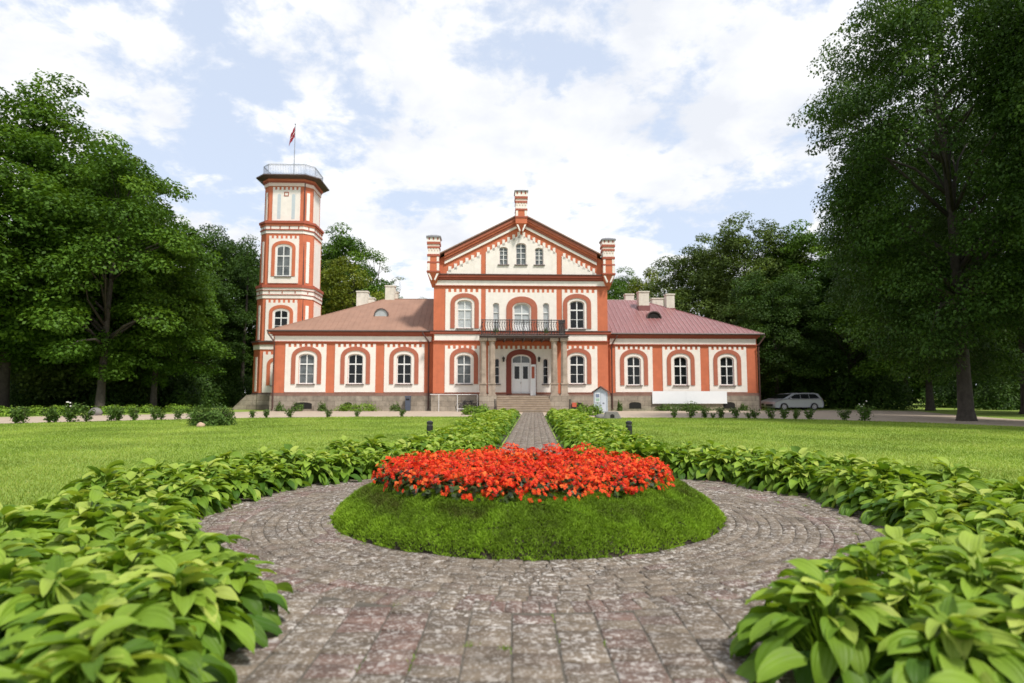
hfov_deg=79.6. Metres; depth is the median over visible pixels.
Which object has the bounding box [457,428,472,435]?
hosta plant
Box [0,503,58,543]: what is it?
hosta plant
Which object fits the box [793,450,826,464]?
hosta plant
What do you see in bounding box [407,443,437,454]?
hosta plant
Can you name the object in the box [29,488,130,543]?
hosta plant
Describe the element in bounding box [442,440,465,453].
hosta plant
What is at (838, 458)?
hosta plant
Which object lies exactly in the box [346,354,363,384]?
window
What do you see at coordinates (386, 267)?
broadleaf tree
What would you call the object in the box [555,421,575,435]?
hosta plant
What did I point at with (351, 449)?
hosta plant
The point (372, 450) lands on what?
hosta plant
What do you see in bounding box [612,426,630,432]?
hosta plant
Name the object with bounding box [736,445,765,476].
hosta plant
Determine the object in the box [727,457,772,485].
hosta plant
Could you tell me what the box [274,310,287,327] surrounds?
window
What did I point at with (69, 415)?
rose bush
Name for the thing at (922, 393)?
distant wood
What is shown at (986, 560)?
hosta plant
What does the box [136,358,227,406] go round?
tall shrub
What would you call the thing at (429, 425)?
bollard light
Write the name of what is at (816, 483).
hosta plant
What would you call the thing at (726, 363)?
window
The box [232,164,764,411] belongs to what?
manor house
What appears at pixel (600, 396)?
notice box
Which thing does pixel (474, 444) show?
hosta plant
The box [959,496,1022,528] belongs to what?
hosta plant
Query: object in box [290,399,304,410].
shrub
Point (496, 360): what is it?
window
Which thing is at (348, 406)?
shrub
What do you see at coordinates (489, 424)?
hosta plant
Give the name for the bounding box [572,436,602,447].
hosta plant
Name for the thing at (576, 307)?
window
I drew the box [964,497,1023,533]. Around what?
hosta plant
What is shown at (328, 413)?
rose bush
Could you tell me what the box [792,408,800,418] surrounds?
rose bush
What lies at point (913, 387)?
broadleaf tree
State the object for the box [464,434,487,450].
hosta plant
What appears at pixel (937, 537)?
hosta plant
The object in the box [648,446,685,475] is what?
hosta plant
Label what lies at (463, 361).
window
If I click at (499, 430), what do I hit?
hosta plant
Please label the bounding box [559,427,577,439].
hosta plant
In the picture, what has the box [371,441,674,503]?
red begonias
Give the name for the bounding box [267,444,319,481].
hosta plant
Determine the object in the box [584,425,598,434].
hosta plant
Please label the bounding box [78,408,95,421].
rose bush
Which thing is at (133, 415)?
rose bush
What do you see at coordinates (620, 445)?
hosta plant
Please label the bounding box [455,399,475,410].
bicycle
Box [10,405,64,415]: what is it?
shrub
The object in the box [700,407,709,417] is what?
rose bush
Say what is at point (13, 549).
hosta plant
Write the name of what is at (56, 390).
tall shrub
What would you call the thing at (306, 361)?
window
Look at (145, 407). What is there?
shrub
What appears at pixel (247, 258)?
broadleaf tree
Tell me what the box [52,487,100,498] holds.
hosta plant
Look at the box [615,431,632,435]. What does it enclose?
hosta plant
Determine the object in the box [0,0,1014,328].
sky
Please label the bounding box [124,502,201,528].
hosta plant
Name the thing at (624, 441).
hosta plant
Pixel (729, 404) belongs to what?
basement window
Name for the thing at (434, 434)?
hosta plant
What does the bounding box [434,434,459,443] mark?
hosta plant
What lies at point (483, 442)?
hosta plant
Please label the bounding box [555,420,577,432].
hosta plant
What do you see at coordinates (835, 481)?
hosta plant
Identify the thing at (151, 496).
hosta plant
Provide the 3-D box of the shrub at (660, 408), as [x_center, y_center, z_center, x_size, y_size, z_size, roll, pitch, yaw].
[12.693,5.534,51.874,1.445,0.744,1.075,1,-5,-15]
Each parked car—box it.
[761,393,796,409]
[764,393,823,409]
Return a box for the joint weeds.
[232,492,858,672]
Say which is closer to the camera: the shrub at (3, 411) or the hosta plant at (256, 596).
the hosta plant at (256, 596)
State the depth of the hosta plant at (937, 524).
4.64 m
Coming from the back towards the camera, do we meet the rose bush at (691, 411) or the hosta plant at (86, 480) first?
the rose bush at (691, 411)
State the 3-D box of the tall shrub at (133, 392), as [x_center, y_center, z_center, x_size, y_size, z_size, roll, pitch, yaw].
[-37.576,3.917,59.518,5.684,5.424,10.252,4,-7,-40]
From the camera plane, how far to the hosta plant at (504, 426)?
21.01 m
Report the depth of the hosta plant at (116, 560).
3.61 m
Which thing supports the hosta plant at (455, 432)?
on the border soil
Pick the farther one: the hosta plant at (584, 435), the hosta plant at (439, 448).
the hosta plant at (584, 435)
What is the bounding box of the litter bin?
[405,396,410,410]
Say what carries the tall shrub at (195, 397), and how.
on the ground at (1005, 414)
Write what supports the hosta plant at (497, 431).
on the border soil
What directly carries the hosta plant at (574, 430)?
on the border soil
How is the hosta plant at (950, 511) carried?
on the border soil
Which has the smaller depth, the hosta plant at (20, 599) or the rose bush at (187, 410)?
the hosta plant at (20, 599)
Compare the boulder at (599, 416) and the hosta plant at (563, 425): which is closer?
the hosta plant at (563, 425)
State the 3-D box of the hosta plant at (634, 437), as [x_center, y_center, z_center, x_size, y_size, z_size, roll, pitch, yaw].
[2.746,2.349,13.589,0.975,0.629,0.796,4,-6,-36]
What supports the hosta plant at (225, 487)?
on the border soil
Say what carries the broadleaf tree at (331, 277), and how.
on the ground at (1005, 414)
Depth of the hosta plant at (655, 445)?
10.79 m
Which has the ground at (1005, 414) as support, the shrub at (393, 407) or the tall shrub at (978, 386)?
the tall shrub at (978, 386)
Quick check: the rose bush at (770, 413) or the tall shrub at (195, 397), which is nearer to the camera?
the rose bush at (770, 413)
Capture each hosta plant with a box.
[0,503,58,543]
[0,526,68,579]
[0,530,62,618]
[0,549,60,639]
[0,553,119,665]
[0,580,191,682]
[0,655,27,682]
[1,505,51,529]
[12,615,183,682]
[13,597,237,682]
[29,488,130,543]
[29,493,60,518]
[36,490,116,524]
[37,523,122,561]
[38,532,124,565]
[40,534,170,597]
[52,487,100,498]
[57,460,127,495]
[87,485,138,523]
[92,499,173,539]
[99,548,282,651]
[103,505,201,557]
[105,471,157,502]
[108,462,167,493]
[113,554,267,682]
[119,529,187,572]
[120,480,168,498]
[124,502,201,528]
[126,490,203,528]
[129,458,179,479]
[136,492,202,519]
[147,531,262,597]
[155,463,211,490]
[157,473,232,516]
[178,458,206,466]
[179,455,243,483]
[186,541,292,646]
[190,476,238,507]
[205,450,242,460]
[209,458,252,474]
[213,465,264,503]
[228,460,279,498]
[240,446,292,489]
[258,458,311,493]
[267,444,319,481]
[285,454,342,486]
[301,447,352,480]
[318,449,369,482]
[324,435,360,474]
[334,444,373,477]
[350,450,383,479]
[354,434,392,461]
[366,447,385,470]
[373,448,408,475]
[393,439,424,456]
[396,449,420,460]
[403,434,433,446]
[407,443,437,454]
[418,430,441,437]
[419,432,438,440]
[424,442,453,457]
[427,428,444,435]
[430,438,447,445]
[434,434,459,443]
[435,427,451,435]
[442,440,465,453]
[448,430,465,435]
[451,445,475,456]
[452,419,470,427]
[453,426,473,433]
[454,436,485,452]
[456,421,469,426]
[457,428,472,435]
[462,415,475,423]
[463,433,487,448]
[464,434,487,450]
[472,427,502,445]
[472,429,501,446]
[474,433,496,450]
[477,431,501,449]
[480,425,502,439]
[481,422,501,438]
[491,418,509,434]
[491,424,504,437]
[492,422,508,436]
[502,415,513,425]
[551,415,568,426]
[551,418,564,431]
[552,416,565,427]
[554,418,577,428]
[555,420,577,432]
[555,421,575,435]
[556,424,573,439]
[557,427,580,443]
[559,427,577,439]
[561,433,583,450]
[564,428,585,441]
[572,433,594,446]
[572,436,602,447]
[574,436,607,451]
[574,443,597,454]
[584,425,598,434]
[590,447,618,459]
[593,429,613,437]
[594,418,609,426]
[599,431,617,441]
[603,435,622,444]
[603,436,629,445]
[606,441,633,454]
[607,425,623,432]
[607,439,635,445]
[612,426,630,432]
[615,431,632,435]
[619,443,657,461]
[625,433,646,441]
[631,443,665,462]
[635,436,653,442]
[641,439,670,448]
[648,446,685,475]
[663,449,714,479]
[671,441,698,451]
[674,442,704,471]
[691,440,730,477]
[694,448,738,482]
[712,447,754,479]
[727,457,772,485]
[728,558,935,682]
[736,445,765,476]
[736,453,801,492]
[748,448,791,483]
[763,568,869,652]
[769,446,830,485]
[773,461,820,495]
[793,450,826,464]
[806,462,861,499]
[806,465,840,491]
[807,538,930,626]
[815,463,893,510]
[826,452,859,468]
[833,469,914,516]
[835,595,1023,682]
[838,567,964,672]
[841,463,880,489]
[845,463,924,505]
[849,525,976,582]
[850,457,900,474]
[859,484,915,526]
[871,479,966,526]
[878,527,964,573]
[882,508,975,540]
[888,459,927,489]
[894,499,985,534]
[896,531,1023,642]
[907,475,940,489]
[920,457,999,486]
[921,668,999,682]
[927,478,992,506]
[935,552,1023,595]
[940,471,1012,497]
[949,483,1016,511]
[952,584,1023,672]
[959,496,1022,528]
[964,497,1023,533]
[978,518,1023,548]
[980,528,1023,559]
[981,577,1023,626]
[986,476,1023,502]
[1012,499,1023,504]
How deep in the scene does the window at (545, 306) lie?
52.61 m
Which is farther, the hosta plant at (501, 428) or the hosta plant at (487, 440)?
the hosta plant at (501, 428)
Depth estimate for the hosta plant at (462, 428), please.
16.68 m
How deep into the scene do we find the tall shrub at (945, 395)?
65.00 m
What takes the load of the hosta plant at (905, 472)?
on the border soil
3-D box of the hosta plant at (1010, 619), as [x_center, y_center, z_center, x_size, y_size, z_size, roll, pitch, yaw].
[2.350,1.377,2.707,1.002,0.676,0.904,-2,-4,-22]
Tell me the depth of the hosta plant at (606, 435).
14.01 m
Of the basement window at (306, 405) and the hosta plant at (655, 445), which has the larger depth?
the basement window at (306, 405)
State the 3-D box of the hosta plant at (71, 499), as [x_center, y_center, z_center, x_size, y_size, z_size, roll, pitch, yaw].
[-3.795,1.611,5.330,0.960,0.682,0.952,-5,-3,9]
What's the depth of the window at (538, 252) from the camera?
53.02 m
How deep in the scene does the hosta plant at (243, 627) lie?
3.09 m
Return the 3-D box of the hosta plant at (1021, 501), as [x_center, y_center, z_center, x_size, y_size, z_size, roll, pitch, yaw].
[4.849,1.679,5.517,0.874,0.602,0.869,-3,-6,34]
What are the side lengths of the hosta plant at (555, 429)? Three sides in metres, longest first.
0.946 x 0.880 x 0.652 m
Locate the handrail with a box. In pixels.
[430,394,477,411]
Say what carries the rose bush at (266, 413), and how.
on the ground at (1005, 414)
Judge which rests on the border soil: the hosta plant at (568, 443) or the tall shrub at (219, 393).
the hosta plant at (568, 443)
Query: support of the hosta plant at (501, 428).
on the border soil
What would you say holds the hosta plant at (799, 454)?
on the border soil
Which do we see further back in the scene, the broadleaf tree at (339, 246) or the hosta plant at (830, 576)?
the broadleaf tree at (339, 246)
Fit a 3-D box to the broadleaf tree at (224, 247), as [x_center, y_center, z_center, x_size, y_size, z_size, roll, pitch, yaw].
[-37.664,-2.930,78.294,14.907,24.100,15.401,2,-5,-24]
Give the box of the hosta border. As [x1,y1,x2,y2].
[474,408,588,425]
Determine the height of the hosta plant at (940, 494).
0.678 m
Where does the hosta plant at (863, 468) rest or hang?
on the border soil
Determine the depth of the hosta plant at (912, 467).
7.83 m
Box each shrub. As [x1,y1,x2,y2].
[0,405,33,415]
[10,372,73,409]
[10,378,112,406]
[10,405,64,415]
[67,378,137,410]
[73,364,188,408]
[87,404,128,413]
[105,404,150,412]
[111,368,149,407]
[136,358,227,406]
[137,403,160,412]
[158,362,210,408]
[160,404,193,411]
[184,359,234,407]
[186,403,236,425]
[210,361,252,406]
[274,401,284,410]
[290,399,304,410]
[317,401,326,410]
[333,401,381,410]
[389,401,401,410]
[460,403,489,414]
[576,402,602,415]
[617,400,622,410]
[654,404,670,410]
[661,401,715,410]
[738,402,749,410]
[758,362,794,407]
[772,360,830,408]
[788,356,901,408]
[855,362,923,409]
[919,368,1000,407]
[948,362,1020,408]
[952,374,1020,409]
[987,371,1019,404]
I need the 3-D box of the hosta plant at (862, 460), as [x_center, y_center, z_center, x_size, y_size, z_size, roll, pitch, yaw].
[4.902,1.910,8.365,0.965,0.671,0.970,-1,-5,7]
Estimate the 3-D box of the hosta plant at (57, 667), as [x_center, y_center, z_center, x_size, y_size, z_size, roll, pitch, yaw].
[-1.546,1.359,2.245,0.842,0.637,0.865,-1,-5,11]
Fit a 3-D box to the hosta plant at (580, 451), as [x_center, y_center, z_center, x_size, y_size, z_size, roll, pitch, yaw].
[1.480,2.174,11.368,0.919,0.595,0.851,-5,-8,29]
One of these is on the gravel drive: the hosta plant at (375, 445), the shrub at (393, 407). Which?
the shrub at (393, 407)
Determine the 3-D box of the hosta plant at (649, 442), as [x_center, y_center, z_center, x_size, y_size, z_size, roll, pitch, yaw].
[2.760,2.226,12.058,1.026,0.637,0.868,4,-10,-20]
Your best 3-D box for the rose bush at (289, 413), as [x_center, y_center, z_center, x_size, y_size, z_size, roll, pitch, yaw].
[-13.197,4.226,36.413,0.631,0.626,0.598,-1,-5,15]
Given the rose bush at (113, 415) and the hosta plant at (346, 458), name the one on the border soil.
the hosta plant at (346, 458)
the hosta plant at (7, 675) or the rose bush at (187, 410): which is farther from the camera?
the rose bush at (187, 410)
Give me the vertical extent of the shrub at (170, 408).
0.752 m
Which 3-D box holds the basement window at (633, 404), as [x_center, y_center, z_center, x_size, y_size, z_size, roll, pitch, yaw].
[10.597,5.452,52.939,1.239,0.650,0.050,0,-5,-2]
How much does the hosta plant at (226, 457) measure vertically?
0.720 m
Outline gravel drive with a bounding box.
[0,410,1023,426]
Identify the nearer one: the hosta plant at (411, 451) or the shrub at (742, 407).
the hosta plant at (411, 451)
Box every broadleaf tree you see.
[0,68,151,407]
[0,134,225,407]
[0,146,112,362]
[9,148,194,404]
[66,210,235,405]
[160,276,252,378]
[168,317,223,376]
[192,223,259,401]
[210,242,259,384]
[320,222,403,313]
[320,256,384,314]
[366,246,389,284]
[390,277,404,290]
[607,267,639,299]
[626,267,678,299]
[642,233,740,318]
[676,211,812,387]
[722,269,837,408]
[737,219,860,379]
[782,318,865,402]
[785,252,915,407]
[786,0,1023,420]
[829,203,1018,410]
[846,355,954,404]
[850,63,1023,413]
[923,347,1018,386]
[939,0,1023,338]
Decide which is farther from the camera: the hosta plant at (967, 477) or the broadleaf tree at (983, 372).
the broadleaf tree at (983, 372)
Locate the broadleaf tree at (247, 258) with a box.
[226,234,260,399]
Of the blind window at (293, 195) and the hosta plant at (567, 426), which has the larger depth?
the blind window at (293, 195)
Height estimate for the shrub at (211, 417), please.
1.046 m
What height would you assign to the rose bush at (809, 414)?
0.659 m
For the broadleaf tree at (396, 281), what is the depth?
84.29 m
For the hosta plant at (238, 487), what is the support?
on the border soil
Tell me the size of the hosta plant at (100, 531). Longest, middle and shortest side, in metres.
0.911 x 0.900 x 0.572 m
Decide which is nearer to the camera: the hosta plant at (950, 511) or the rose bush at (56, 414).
the hosta plant at (950, 511)
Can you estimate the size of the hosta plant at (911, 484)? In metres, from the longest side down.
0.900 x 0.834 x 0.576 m
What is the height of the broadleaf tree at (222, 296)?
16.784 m
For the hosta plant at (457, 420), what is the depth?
21.18 m
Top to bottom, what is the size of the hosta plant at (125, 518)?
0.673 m
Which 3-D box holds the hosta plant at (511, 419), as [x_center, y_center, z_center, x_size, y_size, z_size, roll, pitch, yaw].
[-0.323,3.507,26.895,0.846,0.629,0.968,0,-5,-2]
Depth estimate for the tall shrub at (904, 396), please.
57.39 m
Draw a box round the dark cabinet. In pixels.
[558,321,564,334]
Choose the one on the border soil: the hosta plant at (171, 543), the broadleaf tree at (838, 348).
the hosta plant at (171, 543)
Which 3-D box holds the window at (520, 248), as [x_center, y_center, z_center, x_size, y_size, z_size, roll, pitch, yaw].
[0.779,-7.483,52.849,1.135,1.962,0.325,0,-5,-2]
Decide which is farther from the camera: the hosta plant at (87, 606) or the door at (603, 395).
the door at (603, 395)
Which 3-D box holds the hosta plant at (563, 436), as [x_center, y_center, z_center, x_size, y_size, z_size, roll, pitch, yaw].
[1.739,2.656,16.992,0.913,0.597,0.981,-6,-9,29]
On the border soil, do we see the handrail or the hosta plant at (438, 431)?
the hosta plant at (438, 431)
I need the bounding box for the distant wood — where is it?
[14,313,1017,402]
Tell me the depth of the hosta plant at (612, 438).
13.37 m
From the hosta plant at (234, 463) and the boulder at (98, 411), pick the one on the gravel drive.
the boulder at (98, 411)
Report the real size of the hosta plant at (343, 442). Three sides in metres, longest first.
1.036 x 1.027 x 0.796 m
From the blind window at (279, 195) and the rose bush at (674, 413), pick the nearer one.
the rose bush at (674, 413)
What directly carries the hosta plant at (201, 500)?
on the border soil
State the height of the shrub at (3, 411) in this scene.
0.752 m
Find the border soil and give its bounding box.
[225,416,841,682]
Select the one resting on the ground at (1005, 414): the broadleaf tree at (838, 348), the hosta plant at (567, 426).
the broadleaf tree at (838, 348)
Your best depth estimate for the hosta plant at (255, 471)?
8.22 m
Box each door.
[512,355,535,394]
[514,304,529,330]
[601,393,605,410]
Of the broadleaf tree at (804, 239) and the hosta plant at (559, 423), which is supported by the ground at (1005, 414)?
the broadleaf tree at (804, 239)
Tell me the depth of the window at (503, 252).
52.90 m
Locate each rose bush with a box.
[6,408,25,422]
[7,404,33,422]
[40,406,57,422]
[52,409,64,422]
[60,402,88,422]
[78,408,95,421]
[104,405,123,420]
[108,406,126,420]
[124,405,140,419]
[146,407,161,419]
[159,410,165,419]
[172,407,184,419]
[183,406,203,417]
[249,410,255,417]
[262,409,269,416]
[283,409,294,417]
[324,409,332,416]
[399,409,405,415]
[670,409,677,417]
[685,406,698,417]
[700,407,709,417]
[713,407,725,417]
[726,407,739,418]
[749,408,760,418]
[763,408,775,418]
[779,407,789,418]
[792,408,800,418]
[803,408,815,419]
[835,408,854,420]
[854,400,875,420]
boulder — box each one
[90,408,102,415]
[196,422,204,426]
[595,414,603,417]
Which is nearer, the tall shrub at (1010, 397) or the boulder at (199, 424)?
the boulder at (199, 424)
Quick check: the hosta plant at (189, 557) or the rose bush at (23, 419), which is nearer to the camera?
the hosta plant at (189, 557)
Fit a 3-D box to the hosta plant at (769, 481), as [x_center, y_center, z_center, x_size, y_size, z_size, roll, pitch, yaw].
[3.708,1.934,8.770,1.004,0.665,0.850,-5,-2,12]
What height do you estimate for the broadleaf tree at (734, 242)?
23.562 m
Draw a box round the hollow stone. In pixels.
[603,411,620,418]
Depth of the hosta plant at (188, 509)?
6.42 m
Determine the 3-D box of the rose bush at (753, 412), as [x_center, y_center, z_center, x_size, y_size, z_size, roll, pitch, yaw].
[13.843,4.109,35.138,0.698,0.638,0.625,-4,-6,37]
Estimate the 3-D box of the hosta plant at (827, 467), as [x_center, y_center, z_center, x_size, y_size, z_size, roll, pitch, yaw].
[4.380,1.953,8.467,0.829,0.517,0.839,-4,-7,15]
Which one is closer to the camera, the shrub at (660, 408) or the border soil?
the border soil
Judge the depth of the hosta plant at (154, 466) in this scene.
7.84 m
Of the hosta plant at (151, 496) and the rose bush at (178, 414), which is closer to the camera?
the hosta plant at (151, 496)
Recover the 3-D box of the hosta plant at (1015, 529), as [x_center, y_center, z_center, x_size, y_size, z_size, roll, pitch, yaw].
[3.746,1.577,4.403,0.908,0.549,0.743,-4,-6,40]
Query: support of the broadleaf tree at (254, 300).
on the ground at (1005, 414)
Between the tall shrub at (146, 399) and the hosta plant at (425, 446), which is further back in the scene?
the tall shrub at (146, 399)
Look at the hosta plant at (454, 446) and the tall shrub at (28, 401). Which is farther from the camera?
the tall shrub at (28, 401)
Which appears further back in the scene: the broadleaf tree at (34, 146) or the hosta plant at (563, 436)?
the broadleaf tree at (34, 146)
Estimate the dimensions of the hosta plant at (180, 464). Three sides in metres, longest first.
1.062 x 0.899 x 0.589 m
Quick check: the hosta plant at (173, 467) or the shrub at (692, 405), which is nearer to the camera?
the hosta plant at (173, 467)
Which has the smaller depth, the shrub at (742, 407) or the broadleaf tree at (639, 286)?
the shrub at (742, 407)
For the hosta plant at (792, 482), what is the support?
on the border soil
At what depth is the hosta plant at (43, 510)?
5.18 m
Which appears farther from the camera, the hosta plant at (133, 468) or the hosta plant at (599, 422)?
the hosta plant at (599, 422)
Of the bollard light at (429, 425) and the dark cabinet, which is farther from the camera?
the dark cabinet
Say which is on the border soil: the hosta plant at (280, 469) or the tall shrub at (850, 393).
the hosta plant at (280, 469)
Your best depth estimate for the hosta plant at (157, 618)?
2.50 m
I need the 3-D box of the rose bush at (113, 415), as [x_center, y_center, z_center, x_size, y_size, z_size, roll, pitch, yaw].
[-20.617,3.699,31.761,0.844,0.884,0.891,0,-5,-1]
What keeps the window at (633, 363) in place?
in the manor house
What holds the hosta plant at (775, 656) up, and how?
on the border soil
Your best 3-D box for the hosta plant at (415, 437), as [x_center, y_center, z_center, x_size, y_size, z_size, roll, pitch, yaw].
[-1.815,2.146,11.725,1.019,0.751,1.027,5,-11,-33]
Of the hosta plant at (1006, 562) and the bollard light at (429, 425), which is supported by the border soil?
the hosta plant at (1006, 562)
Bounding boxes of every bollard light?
[427,421,432,432]
[626,421,631,433]
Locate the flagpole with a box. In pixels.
[293,123,295,173]
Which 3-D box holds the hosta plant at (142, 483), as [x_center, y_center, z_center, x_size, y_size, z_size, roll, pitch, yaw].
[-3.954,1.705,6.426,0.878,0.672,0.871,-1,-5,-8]
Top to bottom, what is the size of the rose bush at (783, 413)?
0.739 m
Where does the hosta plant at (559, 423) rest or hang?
on the border soil
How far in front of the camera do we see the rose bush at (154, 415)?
32.95 m
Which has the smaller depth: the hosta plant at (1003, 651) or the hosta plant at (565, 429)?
the hosta plant at (1003, 651)
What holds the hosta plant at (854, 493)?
on the border soil
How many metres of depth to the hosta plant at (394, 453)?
10.38 m
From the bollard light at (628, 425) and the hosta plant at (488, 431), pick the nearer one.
the hosta plant at (488, 431)
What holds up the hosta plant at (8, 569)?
on the border soil
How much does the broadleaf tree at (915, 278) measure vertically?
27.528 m
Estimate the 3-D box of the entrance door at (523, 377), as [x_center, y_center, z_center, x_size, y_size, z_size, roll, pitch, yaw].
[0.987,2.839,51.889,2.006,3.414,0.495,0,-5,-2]
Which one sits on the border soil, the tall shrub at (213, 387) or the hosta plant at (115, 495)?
the hosta plant at (115, 495)
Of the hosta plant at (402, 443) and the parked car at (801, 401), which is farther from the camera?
the parked car at (801, 401)
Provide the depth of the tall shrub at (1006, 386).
60.47 m
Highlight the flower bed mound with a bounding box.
[341,479,719,560]
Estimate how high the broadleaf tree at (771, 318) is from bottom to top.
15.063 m
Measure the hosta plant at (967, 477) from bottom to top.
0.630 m
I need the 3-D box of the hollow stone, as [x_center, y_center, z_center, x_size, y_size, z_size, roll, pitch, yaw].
[5.699,4.212,35.161,1.060,0.420,0.588,0,-5,0]
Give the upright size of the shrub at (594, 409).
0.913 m
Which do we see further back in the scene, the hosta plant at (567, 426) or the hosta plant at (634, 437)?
the hosta plant at (567, 426)
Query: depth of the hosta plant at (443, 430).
16.51 m
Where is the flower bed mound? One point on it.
(489, 556)
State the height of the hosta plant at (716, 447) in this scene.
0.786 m
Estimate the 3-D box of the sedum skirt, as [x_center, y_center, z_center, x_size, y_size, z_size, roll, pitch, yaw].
[0.176,1.734,7.148,4.378,0.466,4.404,0,-5,0]
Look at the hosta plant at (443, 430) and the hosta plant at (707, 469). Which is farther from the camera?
the hosta plant at (443, 430)
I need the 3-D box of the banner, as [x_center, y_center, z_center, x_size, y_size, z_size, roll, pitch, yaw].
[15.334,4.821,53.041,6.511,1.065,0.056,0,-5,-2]
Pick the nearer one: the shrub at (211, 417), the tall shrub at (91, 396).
the shrub at (211, 417)
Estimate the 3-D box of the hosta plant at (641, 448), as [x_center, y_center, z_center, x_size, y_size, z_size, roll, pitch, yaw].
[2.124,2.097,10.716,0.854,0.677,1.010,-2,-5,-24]
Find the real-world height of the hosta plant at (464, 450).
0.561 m
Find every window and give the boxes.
[274,246,290,276]
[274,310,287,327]
[277,194,280,218]
[291,194,294,218]
[293,401,312,408]
[296,354,314,384]
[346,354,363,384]
[395,354,412,384]
[455,355,472,384]
[456,300,473,328]
[493,303,498,329]
[495,359,500,384]
[498,247,508,264]
[514,243,527,265]
[534,248,544,265]
[542,359,549,384]
[543,303,548,330]
[568,301,585,329]
[568,355,585,384]
[626,356,642,385]
[628,401,641,408]
[673,357,689,385]
[719,357,736,385]
[722,401,735,408]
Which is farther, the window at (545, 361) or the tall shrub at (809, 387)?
the tall shrub at (809, 387)
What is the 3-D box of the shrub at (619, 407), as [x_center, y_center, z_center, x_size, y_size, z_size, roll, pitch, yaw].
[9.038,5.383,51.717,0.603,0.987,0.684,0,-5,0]
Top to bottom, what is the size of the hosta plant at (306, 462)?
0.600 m
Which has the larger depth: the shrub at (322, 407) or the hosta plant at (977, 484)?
the shrub at (322, 407)
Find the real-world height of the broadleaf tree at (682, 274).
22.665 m
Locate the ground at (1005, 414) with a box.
[0,396,1023,505]
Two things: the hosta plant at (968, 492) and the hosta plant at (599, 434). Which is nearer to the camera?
the hosta plant at (968, 492)
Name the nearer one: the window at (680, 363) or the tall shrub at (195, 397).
the window at (680, 363)
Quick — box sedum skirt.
[329,474,727,560]
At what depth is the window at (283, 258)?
58.42 m
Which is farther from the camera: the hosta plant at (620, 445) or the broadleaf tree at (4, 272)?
the broadleaf tree at (4, 272)
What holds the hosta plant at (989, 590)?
on the border soil
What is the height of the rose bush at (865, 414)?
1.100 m
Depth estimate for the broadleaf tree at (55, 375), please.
51.13 m
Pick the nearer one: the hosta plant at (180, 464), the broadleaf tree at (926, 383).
the hosta plant at (180, 464)
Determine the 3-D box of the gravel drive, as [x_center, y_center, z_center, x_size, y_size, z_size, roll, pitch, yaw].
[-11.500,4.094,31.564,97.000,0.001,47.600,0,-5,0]
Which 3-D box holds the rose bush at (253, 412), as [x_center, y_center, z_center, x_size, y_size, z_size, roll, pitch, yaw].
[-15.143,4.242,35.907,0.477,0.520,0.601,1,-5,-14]
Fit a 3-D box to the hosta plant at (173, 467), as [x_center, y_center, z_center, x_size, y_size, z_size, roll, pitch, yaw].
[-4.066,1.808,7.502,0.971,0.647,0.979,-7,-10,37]
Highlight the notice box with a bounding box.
[592,386,609,412]
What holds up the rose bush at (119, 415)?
on the ground at (1005, 414)
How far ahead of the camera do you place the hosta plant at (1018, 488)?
6.10 m
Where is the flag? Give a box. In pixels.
[289,127,294,144]
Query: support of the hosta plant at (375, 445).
on the border soil
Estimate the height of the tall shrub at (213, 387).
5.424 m
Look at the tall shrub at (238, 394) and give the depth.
68.88 m
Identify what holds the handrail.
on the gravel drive
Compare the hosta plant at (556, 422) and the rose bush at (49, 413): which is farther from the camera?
the rose bush at (49, 413)
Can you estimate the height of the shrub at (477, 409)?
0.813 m
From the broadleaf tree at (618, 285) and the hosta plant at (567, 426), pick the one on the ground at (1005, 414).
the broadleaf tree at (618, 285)
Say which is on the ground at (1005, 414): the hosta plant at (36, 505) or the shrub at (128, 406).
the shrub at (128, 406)
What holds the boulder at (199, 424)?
on the ground at (1005, 414)
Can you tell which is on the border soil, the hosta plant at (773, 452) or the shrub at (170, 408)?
the hosta plant at (773, 452)
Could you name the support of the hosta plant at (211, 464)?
on the border soil
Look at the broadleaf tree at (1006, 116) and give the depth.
27.59 m
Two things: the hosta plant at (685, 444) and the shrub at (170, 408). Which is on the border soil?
the hosta plant at (685, 444)
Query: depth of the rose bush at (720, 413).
35.57 m
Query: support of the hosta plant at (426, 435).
on the border soil
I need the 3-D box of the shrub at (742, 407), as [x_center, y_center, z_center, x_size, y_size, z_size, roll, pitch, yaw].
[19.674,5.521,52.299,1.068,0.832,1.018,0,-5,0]
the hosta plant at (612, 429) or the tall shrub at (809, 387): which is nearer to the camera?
the hosta plant at (612, 429)
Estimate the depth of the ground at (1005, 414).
18.72 m
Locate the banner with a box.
[652,391,726,403]
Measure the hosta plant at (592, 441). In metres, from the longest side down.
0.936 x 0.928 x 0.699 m
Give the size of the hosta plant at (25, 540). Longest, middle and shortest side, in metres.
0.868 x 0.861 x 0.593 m
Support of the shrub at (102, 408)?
on the ground at (1005, 414)
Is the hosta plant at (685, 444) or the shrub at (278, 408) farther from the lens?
the shrub at (278, 408)
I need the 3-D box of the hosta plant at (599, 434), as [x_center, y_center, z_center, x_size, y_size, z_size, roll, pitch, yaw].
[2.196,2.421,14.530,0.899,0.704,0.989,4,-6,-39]
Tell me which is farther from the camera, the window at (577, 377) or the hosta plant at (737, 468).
the window at (577, 377)
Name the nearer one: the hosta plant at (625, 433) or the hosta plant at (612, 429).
the hosta plant at (625, 433)
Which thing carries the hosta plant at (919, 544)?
on the border soil
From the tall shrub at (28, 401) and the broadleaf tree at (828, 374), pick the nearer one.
the tall shrub at (28, 401)
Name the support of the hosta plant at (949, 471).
on the border soil

